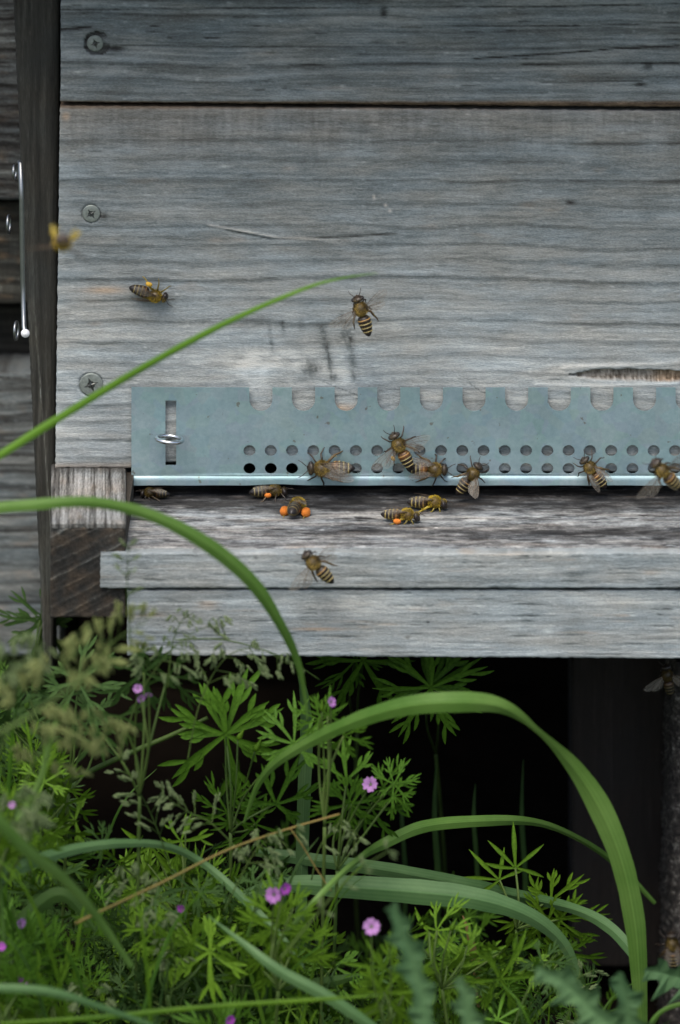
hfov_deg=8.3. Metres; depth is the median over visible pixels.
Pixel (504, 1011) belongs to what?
cranesbill plant
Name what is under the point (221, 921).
cranesbill plant
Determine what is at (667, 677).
honey bee
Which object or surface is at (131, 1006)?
cranesbill plant
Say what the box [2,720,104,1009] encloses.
cranesbill plant
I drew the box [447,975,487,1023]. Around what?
thistle leaf
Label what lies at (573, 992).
thistle leaf
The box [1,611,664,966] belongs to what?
hive stand
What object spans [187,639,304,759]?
meadow grass
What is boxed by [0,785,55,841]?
meadow grass
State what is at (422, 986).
thistle leaf
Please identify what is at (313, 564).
honey bee
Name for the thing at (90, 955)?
undergrowth
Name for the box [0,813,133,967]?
grass blade
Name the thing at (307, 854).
straw stem
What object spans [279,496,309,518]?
honey bee
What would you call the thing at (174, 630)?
meadow grass
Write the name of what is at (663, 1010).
grass blade
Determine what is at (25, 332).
latch hook
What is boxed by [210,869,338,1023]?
cranesbill plant
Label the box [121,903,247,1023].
cranesbill plant
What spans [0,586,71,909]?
cranesbill plant
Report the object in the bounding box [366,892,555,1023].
cranesbill plant
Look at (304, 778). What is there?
grass blade
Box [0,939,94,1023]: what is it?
cranesbill plant
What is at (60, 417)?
grass blade
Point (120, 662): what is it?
meadow grass
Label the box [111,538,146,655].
meadow grass
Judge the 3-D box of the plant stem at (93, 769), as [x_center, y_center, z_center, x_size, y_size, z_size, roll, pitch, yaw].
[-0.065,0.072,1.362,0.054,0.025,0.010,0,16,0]
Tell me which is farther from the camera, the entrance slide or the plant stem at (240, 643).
the entrance slide
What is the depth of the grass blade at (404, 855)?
1.45 m
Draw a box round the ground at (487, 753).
[0,681,658,1023]
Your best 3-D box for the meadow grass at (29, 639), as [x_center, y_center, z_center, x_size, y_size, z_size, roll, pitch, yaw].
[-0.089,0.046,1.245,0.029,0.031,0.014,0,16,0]
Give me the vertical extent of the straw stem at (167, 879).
0.021 m
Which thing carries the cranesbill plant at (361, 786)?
on the ground at (487, 753)
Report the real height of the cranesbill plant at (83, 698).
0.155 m
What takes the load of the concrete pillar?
on the ground at (487, 753)
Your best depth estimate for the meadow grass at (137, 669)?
1.31 m
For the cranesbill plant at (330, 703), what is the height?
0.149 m
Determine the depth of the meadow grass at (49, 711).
1.24 m
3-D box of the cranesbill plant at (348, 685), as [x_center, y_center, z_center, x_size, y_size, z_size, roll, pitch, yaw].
[0.006,0.090,1.451,0.032,0.152,0.112,0,16,0]
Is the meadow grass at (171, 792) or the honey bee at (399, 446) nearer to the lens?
the meadow grass at (171, 792)
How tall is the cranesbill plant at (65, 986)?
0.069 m
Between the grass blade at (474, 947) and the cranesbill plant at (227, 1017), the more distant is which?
the grass blade at (474, 947)
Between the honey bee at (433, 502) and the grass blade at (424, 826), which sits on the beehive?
the honey bee at (433, 502)
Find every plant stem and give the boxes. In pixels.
[41,716,208,793]
[176,638,319,679]
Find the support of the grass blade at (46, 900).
on the ground at (487, 753)
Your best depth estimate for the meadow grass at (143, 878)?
1.31 m
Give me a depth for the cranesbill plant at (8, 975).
1.30 m
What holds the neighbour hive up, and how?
on the hive stand
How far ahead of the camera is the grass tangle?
1.32 m
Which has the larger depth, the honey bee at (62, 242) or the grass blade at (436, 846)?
the grass blade at (436, 846)
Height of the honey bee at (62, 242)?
0.011 m
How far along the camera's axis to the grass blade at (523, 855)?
1.45 m
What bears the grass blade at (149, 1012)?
attached to the grass tangle
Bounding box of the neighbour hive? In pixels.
[0,0,81,654]
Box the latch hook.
[6,160,29,340]
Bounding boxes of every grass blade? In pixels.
[0,273,376,458]
[0,496,307,719]
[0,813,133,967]
[0,887,96,939]
[0,984,151,1023]
[0,995,383,1023]
[1,839,303,967]
[14,703,68,822]
[15,742,58,824]
[172,974,359,1006]
[209,916,375,1023]
[223,875,582,986]
[243,692,646,1022]
[256,848,628,955]
[275,815,655,946]
[295,677,312,1017]
[399,800,407,953]
[432,762,440,982]
[462,916,481,1006]
[472,784,479,942]
[517,760,527,989]
[649,1002,679,1021]
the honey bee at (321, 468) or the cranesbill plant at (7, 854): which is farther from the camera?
the honey bee at (321, 468)
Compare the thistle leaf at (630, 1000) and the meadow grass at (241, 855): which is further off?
the meadow grass at (241, 855)
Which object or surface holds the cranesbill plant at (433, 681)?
on the ground at (487, 753)
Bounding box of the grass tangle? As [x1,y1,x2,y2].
[0,694,670,1023]
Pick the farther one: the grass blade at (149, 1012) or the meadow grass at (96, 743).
the grass blade at (149, 1012)
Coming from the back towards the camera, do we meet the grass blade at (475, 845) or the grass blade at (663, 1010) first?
the grass blade at (475, 845)
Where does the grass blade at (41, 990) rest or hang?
on the ground at (487, 753)
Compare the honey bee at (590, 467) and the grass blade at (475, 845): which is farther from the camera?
the grass blade at (475, 845)
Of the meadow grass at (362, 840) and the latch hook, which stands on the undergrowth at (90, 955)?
the meadow grass at (362, 840)
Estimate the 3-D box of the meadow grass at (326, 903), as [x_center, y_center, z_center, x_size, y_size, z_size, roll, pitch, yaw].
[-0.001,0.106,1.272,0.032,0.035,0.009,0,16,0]
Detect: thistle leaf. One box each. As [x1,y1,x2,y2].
[382,901,436,1023]
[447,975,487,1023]
[533,963,625,1023]
[608,971,657,1023]
[641,958,679,1004]
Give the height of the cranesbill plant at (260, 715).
0.146 m
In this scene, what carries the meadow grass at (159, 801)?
on the undergrowth at (90, 955)
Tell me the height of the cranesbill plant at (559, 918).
0.096 m
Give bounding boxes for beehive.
[13,0,679,671]
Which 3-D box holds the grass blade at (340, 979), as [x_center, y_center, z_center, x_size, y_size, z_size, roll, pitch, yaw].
[-0.023,0.139,1.355,0.058,0.012,0.005,0,16,0]
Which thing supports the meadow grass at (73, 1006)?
on the ground at (487, 753)
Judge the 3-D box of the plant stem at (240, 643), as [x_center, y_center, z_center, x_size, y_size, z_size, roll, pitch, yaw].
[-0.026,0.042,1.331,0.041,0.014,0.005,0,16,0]
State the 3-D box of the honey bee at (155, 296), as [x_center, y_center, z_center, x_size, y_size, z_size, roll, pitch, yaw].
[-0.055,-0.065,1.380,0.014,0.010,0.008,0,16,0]
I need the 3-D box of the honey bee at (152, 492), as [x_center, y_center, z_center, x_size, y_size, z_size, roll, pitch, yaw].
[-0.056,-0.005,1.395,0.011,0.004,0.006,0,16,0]
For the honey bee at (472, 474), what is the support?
on the entrance slide
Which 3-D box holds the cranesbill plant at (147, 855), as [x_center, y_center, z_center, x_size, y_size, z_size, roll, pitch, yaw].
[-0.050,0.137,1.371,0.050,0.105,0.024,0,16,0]
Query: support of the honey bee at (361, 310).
hanging from the beehive
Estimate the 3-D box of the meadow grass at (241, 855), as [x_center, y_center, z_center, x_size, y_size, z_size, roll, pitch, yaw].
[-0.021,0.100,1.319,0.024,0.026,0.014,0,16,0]
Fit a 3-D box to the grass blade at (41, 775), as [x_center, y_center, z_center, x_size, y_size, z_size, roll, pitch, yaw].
[-0.081,0.068,1.274,0.016,0.035,0.001,0,16,0]
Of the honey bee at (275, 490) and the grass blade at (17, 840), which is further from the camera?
the honey bee at (275, 490)
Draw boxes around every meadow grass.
[0,623,112,751]
[0,631,58,704]
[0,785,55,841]
[10,706,138,823]
[53,600,156,717]
[66,981,116,1023]
[95,862,187,935]
[104,749,172,871]
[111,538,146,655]
[119,616,232,759]
[135,908,195,1007]
[147,780,239,851]
[163,608,202,687]
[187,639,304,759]
[223,823,308,911]
[279,837,397,959]
[311,819,369,879]
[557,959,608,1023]
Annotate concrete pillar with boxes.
[655,658,679,1023]
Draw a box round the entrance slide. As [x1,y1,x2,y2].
[131,387,679,485]
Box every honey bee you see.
[24,223,95,263]
[129,276,174,305]
[134,487,169,500]
[249,484,294,502]
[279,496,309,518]
[292,544,337,587]
[298,447,354,486]
[332,287,383,336]
[374,425,427,469]
[381,505,425,524]
[406,454,454,486]
[407,493,454,511]
[451,455,489,494]
[573,449,611,490]
[640,453,679,496]
[647,659,679,696]
[655,927,679,968]
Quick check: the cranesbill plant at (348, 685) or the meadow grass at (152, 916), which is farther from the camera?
the cranesbill plant at (348, 685)
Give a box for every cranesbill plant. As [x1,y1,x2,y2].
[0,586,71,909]
[0,635,131,975]
[0,783,70,1020]
[0,896,82,1012]
[0,934,64,1021]
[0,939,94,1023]
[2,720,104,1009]
[35,927,164,1023]
[72,640,206,1010]
[79,812,247,1023]
[99,939,229,1023]
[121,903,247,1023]
[141,901,314,1023]
[157,665,334,929]
[171,988,256,1023]
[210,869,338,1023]
[240,921,364,1023]
[290,685,372,1023]
[306,656,414,948]
[307,736,421,992]
[341,918,434,1023]
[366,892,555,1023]
[372,657,493,927]
[432,937,538,1023]
[465,822,611,1014]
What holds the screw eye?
attached to the beehive
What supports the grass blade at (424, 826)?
on the ground at (487, 753)
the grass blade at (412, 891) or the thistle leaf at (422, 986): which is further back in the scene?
the grass blade at (412, 891)
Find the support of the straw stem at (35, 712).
on the ground at (487, 753)
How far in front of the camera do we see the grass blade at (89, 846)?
1.33 m
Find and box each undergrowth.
[0,687,658,1023]
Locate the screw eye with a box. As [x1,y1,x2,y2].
[154,434,183,444]
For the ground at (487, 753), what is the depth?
1.68 m
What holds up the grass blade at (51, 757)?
on the ground at (487, 753)
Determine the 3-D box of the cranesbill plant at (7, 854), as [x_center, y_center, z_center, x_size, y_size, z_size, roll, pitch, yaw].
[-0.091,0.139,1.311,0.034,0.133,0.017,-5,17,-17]
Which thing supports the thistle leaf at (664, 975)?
on the ground at (487, 753)
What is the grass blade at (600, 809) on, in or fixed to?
on the ground at (487, 753)
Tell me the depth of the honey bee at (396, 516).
1.37 m
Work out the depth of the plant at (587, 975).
1.35 m
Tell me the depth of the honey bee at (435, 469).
1.39 m
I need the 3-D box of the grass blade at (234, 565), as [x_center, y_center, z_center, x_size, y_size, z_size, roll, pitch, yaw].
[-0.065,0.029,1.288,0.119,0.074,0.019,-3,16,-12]
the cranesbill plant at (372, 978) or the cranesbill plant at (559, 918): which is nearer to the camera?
the cranesbill plant at (372, 978)
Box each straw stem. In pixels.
[0,663,100,734]
[75,813,339,924]
[289,827,331,891]
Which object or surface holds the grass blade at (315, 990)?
in the grass tangle
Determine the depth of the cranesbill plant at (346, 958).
1.36 m
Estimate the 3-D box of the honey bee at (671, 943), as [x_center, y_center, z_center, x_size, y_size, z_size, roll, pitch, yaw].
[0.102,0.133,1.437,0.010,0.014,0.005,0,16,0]
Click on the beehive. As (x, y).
(485, 194)
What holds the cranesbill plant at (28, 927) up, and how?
on the ground at (487, 753)
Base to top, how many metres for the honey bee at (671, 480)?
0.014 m
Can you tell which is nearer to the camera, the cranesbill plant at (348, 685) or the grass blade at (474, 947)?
the grass blade at (474, 947)

